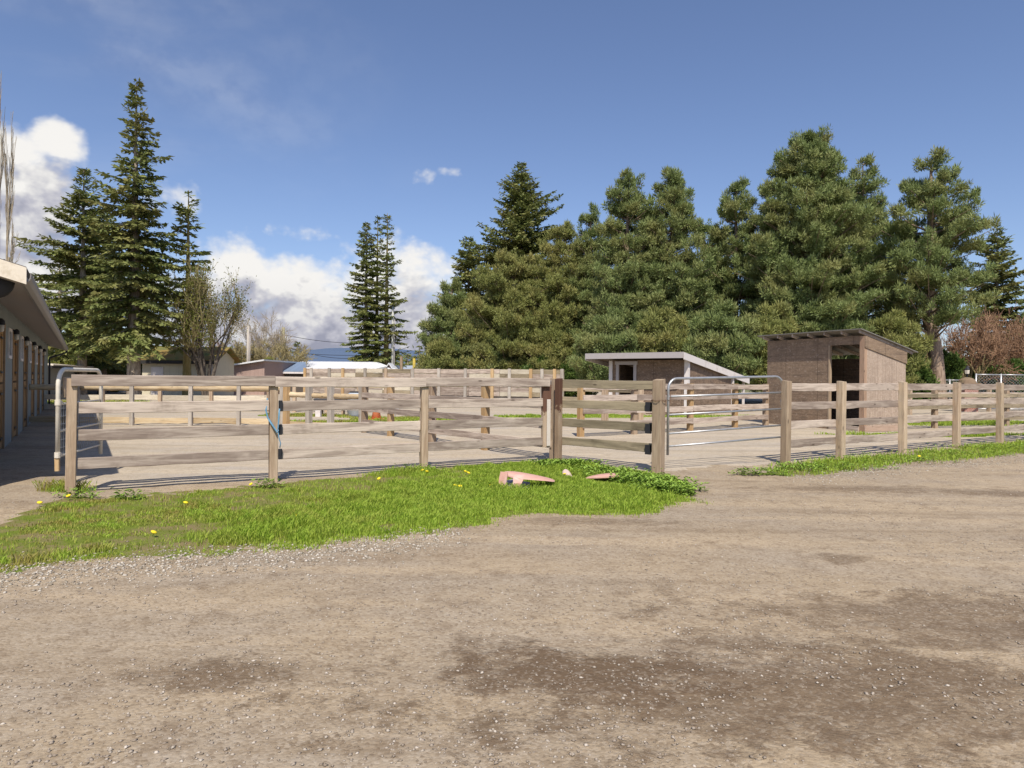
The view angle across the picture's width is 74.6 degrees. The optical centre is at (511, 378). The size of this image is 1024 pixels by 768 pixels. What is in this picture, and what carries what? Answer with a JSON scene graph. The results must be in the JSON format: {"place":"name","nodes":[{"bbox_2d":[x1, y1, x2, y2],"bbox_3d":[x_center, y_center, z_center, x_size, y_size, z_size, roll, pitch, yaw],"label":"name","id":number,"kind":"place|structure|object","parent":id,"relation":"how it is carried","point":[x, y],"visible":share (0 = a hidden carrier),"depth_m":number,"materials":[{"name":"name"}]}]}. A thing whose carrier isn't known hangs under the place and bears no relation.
{"place":"outdoors","nodes":[
{"label":"outdoors","id":0,"kind":"place"},
{"bbox_2d":[242,348,425,366],"bbox_3d":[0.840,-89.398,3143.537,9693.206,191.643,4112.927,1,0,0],"label":"hills","id":1,"kind":"structure","parent":0,"point":[334,353],"depth_m":3677.80,"materials":[{"name":"blue"}]},
{"bbox_2d":[0,454,1022,596],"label":"pale gravel","id":2,"kind":"structure","parent":0,"point":[153,572],"depth_m":5.22,"materials":[{"name":"gravel"}]},
{"bbox_2d":[0,399,1023,767],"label":"gravel driveway","id":3,"kind":"structure","parent":0,"point":[800,545],"depth_m":3.67,"materials":[{"name":"gravel"}]},
{"bbox_2d":[0,258,67,448],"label":"stable","id":4,"kind":"structure","parent":3,"relation":"on","point":[30,332],"depth_m":14.31,"materials":[{"name":"grey"}]},
{"bbox_2d":[0,384,2,448],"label":"lower door","id":5,"kind":"structure","parent":4,"relation":"in","point":[1,385],"depth_m":12.53,"materials":[{"name":"brown wood"}]},
{"bbox_2d":[0,332,3,381],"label":"upper door","id":6,"kind":"structure","parent":4,"relation":"in","point":[1,333],"depth_m":12.53,"materials":[{"name":"brown wood"}]},
{"bbox_2d":[0,259,14,297],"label":"dish lamp","id":7,"kind":"object","parent":4,"relation":"hanging from","point":[6,287],"visible":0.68,"depth_m":7.87,"materials":[{"name":"black metal"}]},
{"bbox_2d":[7,328,12,358],"bbox_3d":[-10.068,-0.695,13.475,0.029,0.600,0.700,1,0,-33],"label":"window","id":8,"kind":"structure","parent":4,"relation":"in","point":[10,332],"depth_m":13.37,"materials":[{"name":"glass"}]},
{"bbox_2d":[12,382,16,437],"bbox_3d":[-10.954,0.692,14.739,0.090,1.190,1.410,1,0,-33],"label":"lower door","id":9,"kind":"structure","parent":4,"relation":"in","point":[14,383],"depth_m":15.14,"materials":[{"name":"brown wood"}]},
{"bbox_2d":[13,335,17,380],"bbox_3d":[-10.943,-0.443,14.739,0.090,1.000,1.410,1,0,-33],"label":"upper door","id":10,"kind":"structure","parent":4,"relation":"in","point":[15,344],"depth_m":15.08,"materials":[{"name":"brown wood"}]},
{"bbox_2d":[20,336,23,360],"bbox_3d":[-11.796,-0.711,16.169,0.029,0.600,0.700,1,0,-33],"label":"window","id":11,"kind":"structure","parent":4,"relation":"in","point":[21,337],"depth_m":15.90,"materials":[{"name":"glass"}]},
{"bbox_2d":[23,381,26,426],"bbox_3d":[-12.683,0.676,17.432,0.090,1.190,1.410,1,0,-33],"label":"lower door","id":12,"kind":"structure","parent":4,"relation":"in","point":[24,419],"depth_m":17.88,"materials":[{"name":"brown wood"}]},
{"bbox_2d":[24,341,26,379],"bbox_3d":[-12.672,-0.459,17.432,0.090,1.000,1.410,1,0,-33],"label":"upper door","id":13,"kind":"structure","parent":4,"relation":"in","point":[25,348],"depth_m":17.76,"materials":[{"name":"brown wood"}]},
{"bbox_2d":[29,341,31,362],"bbox_3d":[-13.527,-0.727,18.860,0.029,0.600,0.700,1,0,-33],"label":"window","id":14,"kind":"structure","parent":4,"relation":"in","point":[30,343],"depth_m":18.97,"materials":[{"name":"glass"}]},
{"bbox_2d":[54,367,102,470],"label":"gate","id":15,"kind":"structure","parent":4,"relation":"attached to","point":[58,454],"depth_m":8.61,"materials":[{"name":"metal"}]},
{"bbox_2d":[31,477,96,492],"bbox_3d":[-5.395,1.288,8.089,0.775,0.161,0.299,1,0,12],"label":"dry grass tuft","id":16,"kind":"object","parent":3,"relation":"on","point":[47,487],"visible":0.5,"depth_m":8.06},
{"bbox_2d":[50,363,113,394],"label":"storage shed","id":17,"kind":"structure","parent":3,"relation":"on","point":[55,368],"depth_m":40.07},
{"bbox_2d":[47,399,156,403],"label":"alley grass","id":18,"kind":"structure","parent":3,"relation":"on","point":[64,401],"depth_m":33.04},
{"bbox_2d":[0,443,1023,573],"bbox_3d":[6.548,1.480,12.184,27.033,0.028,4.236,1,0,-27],"label":"verge ground","id":19,"kind":"structure","parent":0,"point":[79,540],"depth_m":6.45,"materials":[{"name":"plant"}]},
{"bbox_2d":[65,375,428,494],"bbox_3d":[-3.254,0.711,9.034,4.586,1.488,0.145,1,0,-31],"label":"rail fence","id":20,"kind":"object","parent":19,"relation":"on","point":[272,454],"visible":0.97,"depth_m":8.82,"materials":[{"name":"brown wood"}]},
{"bbox_2d":[265,398,280,447],"bbox_3d":[-3.200,0.599,9.011,0.216,0.664,0.087,1,0,0],"label":"rope","id":21,"kind":"object","parent":20,"relation":"attached to","point":[271,423],"visible":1,"depth_m":8.99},
{"bbox_2d":[425,377,550,450],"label":"wooden gate","id":22,"kind":"structure","parent":20,"relation":"attached to","point":[544,420],"depth_m":10.75,"materials":[{"name":"wood"}]},
{"bbox_2d":[51,463,444,499],"bbox_3d":[-3.097,1.321,8.766,4.905,0.142,0.782,1,0,-33],"label":"weed patch","id":23,"kind":"object","parent":19,"relation":"on","point":[91,495],"visible":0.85,"depth_m":7.71,"materials":[{"name":"green plant"}]},
{"bbox_2d":[498,471,554,486],"bbox_3d":[0.180,1.331,8.716,0.761,0.251,0.420,1,0,0],"label":"wood","id":24,"kind":"object","parent":19,"relation":"on","point":[518,477],"visible":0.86,"depth_m":8.62,"materials":[{"name":"wood"}]},
{"bbox_2d":[586,473,617,478],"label":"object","id":25,"kind":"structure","parent":19,"relation":"on","point":[603,476],"depth_m":9.26,"materials":[{"name":"plastic"}]},
{"bbox_2d":[530,458,708,494],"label":"broadleaf weeds","id":26,"kind":"object","parent":19,"relation":"on","point":[630,476],"visible":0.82,"depth_m":9.20,"materials":[{"name":"green plant"}]},
{"bbox_2d":[727,441,1023,474],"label":"verge weeds","id":27,"kind":"object","parent":19,"relation":"on","point":[759,472],"visible":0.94,"depth_m":10.88,"materials":[{"name":"green plant"}]},
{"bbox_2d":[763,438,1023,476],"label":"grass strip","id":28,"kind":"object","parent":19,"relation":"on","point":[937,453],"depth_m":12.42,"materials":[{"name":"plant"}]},
{"bbox_2d":[780,380,1023,463],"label":"rail fence","id":29,"kind":"object","parent":19,"relation":"on","point":[841,422],"visible":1,"depth_m":13.36,"materials":[{"name":"wood"}]},
{"bbox_2d":[666,375,781,454],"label":"tube gate","id":30,"kind":"structure","parent":29,"relation":"attached to","point":[669,396],"depth_m":10.89,"materials":[{"name":"metal"}]},
{"bbox_2d":[0,0,1023,355],"label":"sky","id":31,"kind":"structure","parent":0,"point":[293,125],"materials":[{"name":"blue"}]},
{"bbox_2d":[52,390,1023,491],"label":"paddock ground","id":32,"kind":"structure","parent":0,"point":[752,452],"depth_m":13.70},
{"bbox_2d":[51,349,76,366],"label":"bush","id":33,"kind":"object","parent":32,"relation":"on","point":[73,362],"visible":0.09,"depth_m":49.28,"materials":[{"name":"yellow plant"}]},
{"bbox_2d":[14,167,128,394],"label":"fir tree","id":34,"kind":"object","parent":32,"relation":"on","point":[69,258],"visible":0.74,"depth_m":43.27,"materials":[{"name":"green plant"}]},
{"bbox_2d":[54,212,126,393],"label":"fir tree","id":35,"kind":"object","parent":32,"relation":"on","point":[102,367],"visible":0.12,"depth_m":47.25,"materials":[{"name":"green plant"}]},
{"bbox_2d":[65,77,199,394],"bbox_3d":[-21.348,-7.823,38.112,5.744,18.183,6.887,1,0,44],"label":"fir tree","id":36,"kind":"object","parent":32,"relation":"on","point":[137,286],"visible":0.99,"depth_m":37.50,"materials":[{"name":"green plant"}]},
{"bbox_2d":[109,269,174,392],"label":"fir tree","id":37,"kind":"object","parent":32,"relation":"on","point":[168,305],"visible":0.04,"depth_m":51.90,"materials":[{"name":"green plant"}]},
{"bbox_2d":[29,384,282,425],"bbox_3d":[-10.033,0.758,18.936,7.136,1.265,0.241,1,0,-2],"label":"rail fence","id":38,"kind":"object","parent":32,"relation":"on","point":[131,420],"visible":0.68,"depth_m":18.92,"materials":[{"name":"wood"}]},
{"bbox_2d":[44,390,268,411],"bbox_3d":[-14.083,0.844,26.531,8.906,1.012,0.195,1,0,-4],"label":"rail fence","id":39,"kind":"object","parent":32,"relation":"on","point":[159,397],"visible":0.35,"depth_m":26.58,"materials":[{"name":"wood"}]},
{"bbox_2d":[162,190,211,394],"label":"fir tree","id":40,"kind":"object","parent":32,"relation":"on","point":[182,211],"visible":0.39,"depth_m":41.86,"materials":[{"name":"green plant"}]},
{"bbox_2d":[141,346,241,395],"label":"cream outbuilding","id":41,"kind":"structure","parent":32,"relation":"on","point":[170,365],"depth_m":44.00,"materials":[{"name":"white paint"}]},
{"bbox_2d":[151,367,163,394],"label":"door","id":42,"kind":"structure","parent":41,"relation":"in","point":[154,370],"depth_m":43.95,"materials":[{"name":"white paint"}]},
{"bbox_2d":[144,252,256,395],"bbox_3d":[-18.559,-3.054,39.672,6.307,8.746,4.682,1,0,0],"label":"bare tree","id":43,"kind":"object","parent":32,"relation":"on","point":[194,323],"visible":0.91,"depth_m":39.36,"materials":[{"name":"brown plant"}]},
{"bbox_2d":[220,338,267,363],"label":"bare tree","id":44,"kind":"object","parent":32,"relation":"on","point":[253,355],"visible":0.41,"depth_m":59.60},
{"bbox_2d":[242,326,253,361],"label":"utility pole","id":45,"kind":"object","parent":32,"relation":"on","point":[248,352],"visible":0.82,"depth_m":57.93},
{"bbox_2d":[228,311,296,359],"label":"bare tree","id":46,"kind":"object","parent":32,"relation":"on","point":[260,344],"visible":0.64,"depth_m":66.81,"materials":[{"name":"plant"}]},
{"bbox_2d":[234,359,296,394],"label":"board barn","id":47,"kind":"structure","parent":32,"relation":"on","point":[266,367],"depth_m":50.00,"materials":[{"name":"wood"}]},
{"bbox_2d":[236,333,315,366],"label":"bare tree","id":48,"kind":"object","parent":32,"relation":"on","point":[302,355],"visible":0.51,"depth_m":62.35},
{"bbox_2d":[282,362,305,391],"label":"blue roof lean to","id":49,"kind":"object","parent":32,"relation":"on","point":[295,370],"visible":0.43,"depth_m":54.40,"materials":[{"name":"metal"}]},
{"bbox_2d":[282,387,361,423],"bbox_3d":[-5.019,0.732,17.975,2.843,1.418,0.250,1,0,28],"label":"rail fence","id":50,"kind":"object","parent":32,"relation":"on","point":[308,394],"visible":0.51,"depth_m":18.09,"materials":[{"name":"wood"}]},
{"bbox_2d":[313,398,346,414],"bbox_3d":[-6.573,1.048,24.542,1.226,0.620,0.570,1,0,0],"label":"feed trough","id":51,"kind":"object","parent":32,"relation":"on","point":[342,411],"visible":0.22,"depth_m":24.29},
{"bbox_2d":[292,387,386,412],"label":"rail fence","id":52,"kind":"object","parent":32,"relation":"on","point":[294,389],"visible":0.13,"depth_m":26.47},
{"bbox_2d":[295,361,394,368],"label":"long barn","id":53,"kind":"structure","parent":32,"relation":"on","point":[340,365],"depth_m":64.87,"materials":[{"name":"metal"}]},
{"bbox_2d":[347,391,357,416],"bbox_3d":[-5.621,0.917,24.132,0.620,0.900,0.620,1,0,0],"label":"plastic barrel","id":54,"kind":"object","parent":32,"relation":"on","point":[352,412],"visible":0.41,"depth_m":23.88,"materials":[{"name":"white plastic"}]},
{"bbox_2d":[315,409,395,416],"bbox_3d":[-5.536,1.207,23.593,3.103,0.323,0.245,1,0,0],"label":"jump rail","id":55,"kind":"object","parent":32,"relation":"on","point":[318,413],"visible":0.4,"depth_m":23.47,"materials":[{"name":"white paint"}]},
{"bbox_2d":[340,222,384,361],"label":"fir tree","id":56,"kind":"object","parent":32,"relation":"on","point":[364,315],"visible":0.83,"depth_m":69.50,"materials":[{"name":"green plant"}]},
{"bbox_2d":[365,215,396,361],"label":"fir tree","id":57,"kind":"object","parent":32,"relation":"on","point":[382,256],"visible":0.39,"depth_m":70.86,"materials":[{"name":"green plant"}]},
{"bbox_2d":[353,213,418,367],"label":"fir tree","id":58,"kind":"object","parent":32,"relation":"on","point":[388,332],"visible":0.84,"depth_m":68.67,"materials":[{"name":"green plant"}]},
{"bbox_2d":[391,306,394,365],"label":"utility pole","id":59,"kind":"object","parent":32,"relation":"on","point":[393,344],"visible":0.66,"depth_m":67.93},
{"bbox_2d":[290,397,509,399],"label":"sand bank","id":60,"kind":"structure","parent":32,"relation":"on","point":[298,398],"depth_m":40.24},
{"bbox_2d":[303,368,563,398],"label":"arena wall","id":61,"kind":"structure","parent":32,"relation":"on","point":[498,392],"depth_m":42.31,"materials":[{"name":"wood"}]},
{"bbox_2d":[414,333,466,373],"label":"bush","id":62,"kind":"object","parent":32,"relation":"on","point":[441,353],"visible":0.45,"depth_m":46.77,"materials":[{"name":"green plant"}]},
{"bbox_2d":[415,276,476,395],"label":"pine tree","id":63,"kind":"object","parent":32,"relation":"on","point":[439,323],"visible":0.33,"depth_m":48.96,"materials":[{"name":"green plant"}]},
{"bbox_2d":[361,377,554,458],"bbox_3d":[-1.506,0.725,14.385,0.148,1.478,7.145,1,0,-40],"label":"rail fence","id":64,"kind":"object","parent":32,"relation":"on","point":[433,414],"visible":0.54,"depth_m":14.11,"materials":[{"name":"wood"}]},
{"bbox_2d":[432,235,484,391],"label":"fir tree","id":65,"kind":"object","parent":32,"relation":"on","point":[462,267],"visible":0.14,"depth_m":55.49,"materials":[{"name":"green plant"}]},
{"bbox_2d":[448,316,517,387],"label":"pine tree","id":66,"kind":"object","parent":32,"relation":"on","point":[468,351],"visible":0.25,"depth_m":46.61,"materials":[{"name":"green plant"}]},
{"bbox_2d":[450,247,564,396],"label":"pine tree","id":67,"kind":"object","parent":32,"relation":"on","point":[502,303],"visible":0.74,"depth_m":46.60,"materials":[{"name":"green plant"}]},
{"bbox_2d":[456,161,564,297],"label":"fir tree","id":68,"kind":"object","parent":32,"relation":"on","point":[520,222],"visible":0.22,"depth_m":52.96,"materials":[{"name":"green plant"}]},
{"bbox_2d":[516,355,552,392],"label":"bush","id":69,"kind":"object","parent":32,"relation":"on","point":[525,366],"visible":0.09,"depth_m":44.92,"materials":[{"name":"green plant"}]},
{"bbox_2d":[506,313,587,379],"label":"pine tree","id":70,"kind":"object","parent":32,"relation":"on","point":[556,350],"visible":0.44,"depth_m":45.30,"materials":[{"name":"green plant"}]},
{"bbox_2d":[517,218,593,396],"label":"pine tree","id":71,"kind":"object","parent":32,"relation":"on","point":[560,235],"visible":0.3,"depth_m":47.58,"materials":[{"name":"green plant"}]},
{"bbox_2d":[559,349,598,396],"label":"bush","id":72,"kind":"object","parent":32,"relation":"on","point":[569,373],"visible":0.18,"depth_m":43.67,"materials":[{"name":"green plant"}]},
{"bbox_2d":[558,201,607,392],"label":"pine tree","id":73,"kind":"object","parent":32,"relation":"on","point":[585,240],"visible":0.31,"depth_m":47.10,"materials":[{"name":"green plant"}]},
{"bbox_2d":[562,388,643,420],"bbox_3d":[2.799,0.796,21.601,3.429,1.419,0.680,1,0,40],"label":"rail fence","id":74,"kind":"object","parent":32,"relation":"on","point":[605,416],"visible":0.24,"depth_m":21.64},
{"bbox_2d":[566,311,643,379],"bbox_3d":[5.358,-1.121,37.134,4.884,5.282,4.795,1,0,0],"label":"pine tree","id":75,"kind":"object","parent":32,"relation":"on","point":[605,336],"visible":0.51,"depth_m":36.23,"materials":[{"name":"green plant"}]},
{"bbox_2d":[554,378,665,473],"bbox_3d":[1.528,0.752,10.862,1.989,1.497,0.169,1,0,38],"label":"rail fence","id":76,"kind":"object","parent":32,"relation":"on","point":[656,446],"visible":0.98,"depth_m":10.79,"materials":[{"name":"brown wood"}]},
{"bbox_2d":[581,168,666,335],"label":"pine tree","id":77,"kind":"object","parent":32,"relation":"on","point":[620,291],"visible":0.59,"depth_m":41.02,"materials":[{"name":"green plant"}]},
{"bbox_2d":[258,412,1023,436],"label":"paddock weeds","id":78,"kind":"object","parent":32,"relation":"on","point":[612,415],"visible":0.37,"depth_m":22.92,"materials":[{"name":"green plant"}]},
{"bbox_2d":[632,305,692,351],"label":"pine tree","id":79,"kind":"object","parent":32,"relation":"on","point":[659,330],"visible":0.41,"depth_m":36.90,"materials":[{"name":"green plant"}]},
{"bbox_2d":[585,352,749,414],"bbox_3d":[7.165,0.252,30.131,4.405,2.530,7.745,1,0,37],"label":"horse shelter","id":80,"kind":"object","parent":32,"relation":"on","point":[649,366],"visible":0.52,"depth_m":27.52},
{"bbox_2d":[625,165,716,332],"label":"pine tree","id":81,"kind":"object","parent":32,"relation":"on","point":[675,214],"visible":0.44,"depth_m":40.88,"materials":[{"name":"green plant"}]},
{"bbox_2d":[577,383,768,436],"bbox_3d":[4.861,0.844,18.765,7.851,1.396,0.328,1,0,-36],"label":"rail fence","id":82,"kind":"object","parent":32,"relation":"on","point":[690,407],"visible":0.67,"depth_m":18.73,"materials":[{"name":"wood"}]},
{"bbox_2d":[685,218,738,295],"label":"pine tree","id":83,"kind":"object","parent":32,"relation":"on","point":[703,228],"visible":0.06,"depth_m":46.54,"materials":[{"name":"green plant"}]},
{"bbox_2d":[681,296,766,392],"bbox_3d":[11.442,-1.432,36.549,5.320,6.018,5.034,1,0,0],"label":"pine tree","id":84,"kind":"object","parent":32,"relation":"on","point":[719,336],"visible":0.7,"depth_m":35.25,"materials":[{"name":"green plant"}]},
{"bbox_2d":[695,175,769,402],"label":"pine tree","id":85,"kind":"object","parent":32,"relation":"on","point":[728,208],"visible":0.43,"depth_m":42.16,"materials":[{"name":"green plant"}]},
{"bbox_2d":[747,299,801,391],"bbox_3d":[14.196,-1.431,37.208,4.418,6.068,4.220,1,0,0],"label":"pine tree","id":86,"kind":"object","parent":32,"relation":"on","point":[771,324],"visible":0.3,"depth_m":36.26,"materials":[{"name":"green plant"}]},
{"bbox_2d":[731,123,892,358],"bbox_3d":[17.472,-6.667,39.873,8.534,16.601,8.840,1,0,22],"label":"pine tree","id":87,"kind":"object","parent":32,"relation":"on","point":[819,269],"visible":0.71,"depth_m":38.24,"materials":[{"name":"green plant"}]},
{"bbox_2d":[758,328,917,431],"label":"loafing shed","id":88,"kind":"structure","parent":32,"relation":"on","point":[803,357],"depth_m":20.36,"materials":[{"name":"brown wood"}]},
{"bbox_2d":[803,296,880,358],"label":"pine tree","id":89,"kind":"object","parent":32,"relation":"on","point":[850,322],"visible":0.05,"depth_m":36.73,"materials":[{"name":"green plant"}]},
{"bbox_2d":[839,151,894,322],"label":"pine tree","id":90,"kind":"object","parent":32,"relation":"on","point":[863,188],"visible":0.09,"depth_m":42.41,"materials":[{"name":"green plant"}]},
{"bbox_2d":[868,307,937,383],"bbox_3d":[20.662,-1.123,36.472,4.191,5.574,3.818,1,0,0],"label":"pine tree","id":91,"kind":"object","parent":32,"relation":"on","point":[895,326],"visible":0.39,"depth_m":35.49,"materials":[{"name":"green plant"}]},
{"bbox_2d":[906,353,939,399],"bbox_3d":[21.772,0.061,35.941,2.017,3.372,1.904,1,0,0],"label":"bush","id":92,"kind":"object","parent":32,"relation":"on","point":[925,374],"visible":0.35,"depth_m":35.54,"materials":[{"name":"green plant"}]},
{"bbox_2d":[866,145,1002,398],"bbox_3d":[23.699,-5.700,38.112,6.600,14.845,7.243,1,0,0],"label":"pine tree","id":93,"kind":"object","parent":32,"relation":"on","point":[919,294],"visible":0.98,"depth_m":36.85,"materials":[{"name":"green plant"}]},
{"bbox_2d":[943,349,967,398],"bbox_3d":[25.894,0.055,39.917,2.264,3.865,2.162,1,0,0],"label":"bush","id":94,"kind":"object","parent":32,"relation":"on","point":[954,365],"visible":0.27,"depth_m":39.48,"materials":[{"name":"green plant"}]},
{"bbox_2d":[907,390,1023,414],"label":"rail fence","id":95,"kind":"object","parent":32,"relation":"on","point":[987,409],"visible":0.21,"depth_m":31.83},
{"bbox_2d":[908,390,1023,427],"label":"rail fence","id":96,"kind":"object","parent":32,"relation":"on","point":[934,394],"visible":0.54,"depth_m":21.33,"materials":[{"name":"wood"}]},
{"bbox_2d":[958,366,981,411],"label":"brick pillar","id":97,"kind":"structure","parent":32,"relation":"on","point":[966,380],"depth_m":32.68,"materials":[{"name":"brown"}]},
{"bbox_2d":[925,311,1023,391],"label":"bare tree","id":98,"kind":"object","parent":32,"relation":"on","point":[984,347],"visible":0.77,"depth_m":42.51,"materials":[{"name":"plant"}]},
{"bbox_2d":[968,363,992,397],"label":"bush","id":99,"kind":"object","parent":32,"relation":"on","point":[973,376],"visible":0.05,"depth_m":43.49,"materials":[{"name":"green plant"}]},
{"bbox_2d":[961,225,1023,363],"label":"fir tree","id":100,"kind":"object","parent":32,"relation":"on","point":[999,256],"visible":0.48,"depth_m":51.39,"materials":[{"name":"green plant"}]},
{"bbox_2d":[965,302,1023,367],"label":"bare tree","id":101,"kind":"object","parent":32,"relation":"on","point":[1019,352],"visible":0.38,"depth_m":45.54,"materials":[{"name":"plant"}]},
{"bbox_2d":[975,374,1023,409],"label":"chain link fence","id":102,"kind":"object","parent":32,"relation":"on","point":[1000,376],"visible":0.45,"depth_m":33.99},
{"bbox_2d":[980,358,1023,397],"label":"bush","id":103,"kind":"object","parent":32,"relation":"on","point":[1016,362],"visible":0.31,"depth_m":41.68,"materials":[{"name":"green plant"}]},
{"bbox_2d":[1009,299,1023,361],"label":"pine tree","id":104,"kind":"object","parent":32,"relation":"on","point":[1019,304],"visible":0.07,"depth_m":50.18,"materials":[{"name":"green plant"}]},
{"label":"ground","id":105,"kind":"structure","parent":0,"visible":0},
{"bbox_2d":[0,71,16,260],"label":"bare tree","id":106,"kind":"object","parent":105,"relation":"on","point":[9,209],"visible":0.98,"depth_m":59.81,"materials":[{"name":"plant"}]},
{"bbox_2d":[8,217,20,262],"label":"bare tree","id":107,"kind":"object","parent":105,"relation":"on","point":[13,244],"visible":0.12,"depth_m":65.60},
{"bbox_2d":[39,260,78,362],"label":"fir tree","id":108,"kind":"object","parent":105,"relation":"on","point":[53,295],"visible":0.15,"depth_m":51.72,"materials":[{"name":"green plant"}]},
{"bbox_2d":[411,345,423,365],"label":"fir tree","id":109,"kind":"object","parent":105,"relation":"on","point":[420,348],"visible":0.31,"depth_m":81.85,"materials":[{"name":"green plant"}]},
{"bbox_2d":[49,337,1010,366],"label":"distant woodland","id":110,"kind":"object","parent":105,"relation":"on","point":[409,362],"depth_m":163.01,"materials":[{"name":"green wood"}]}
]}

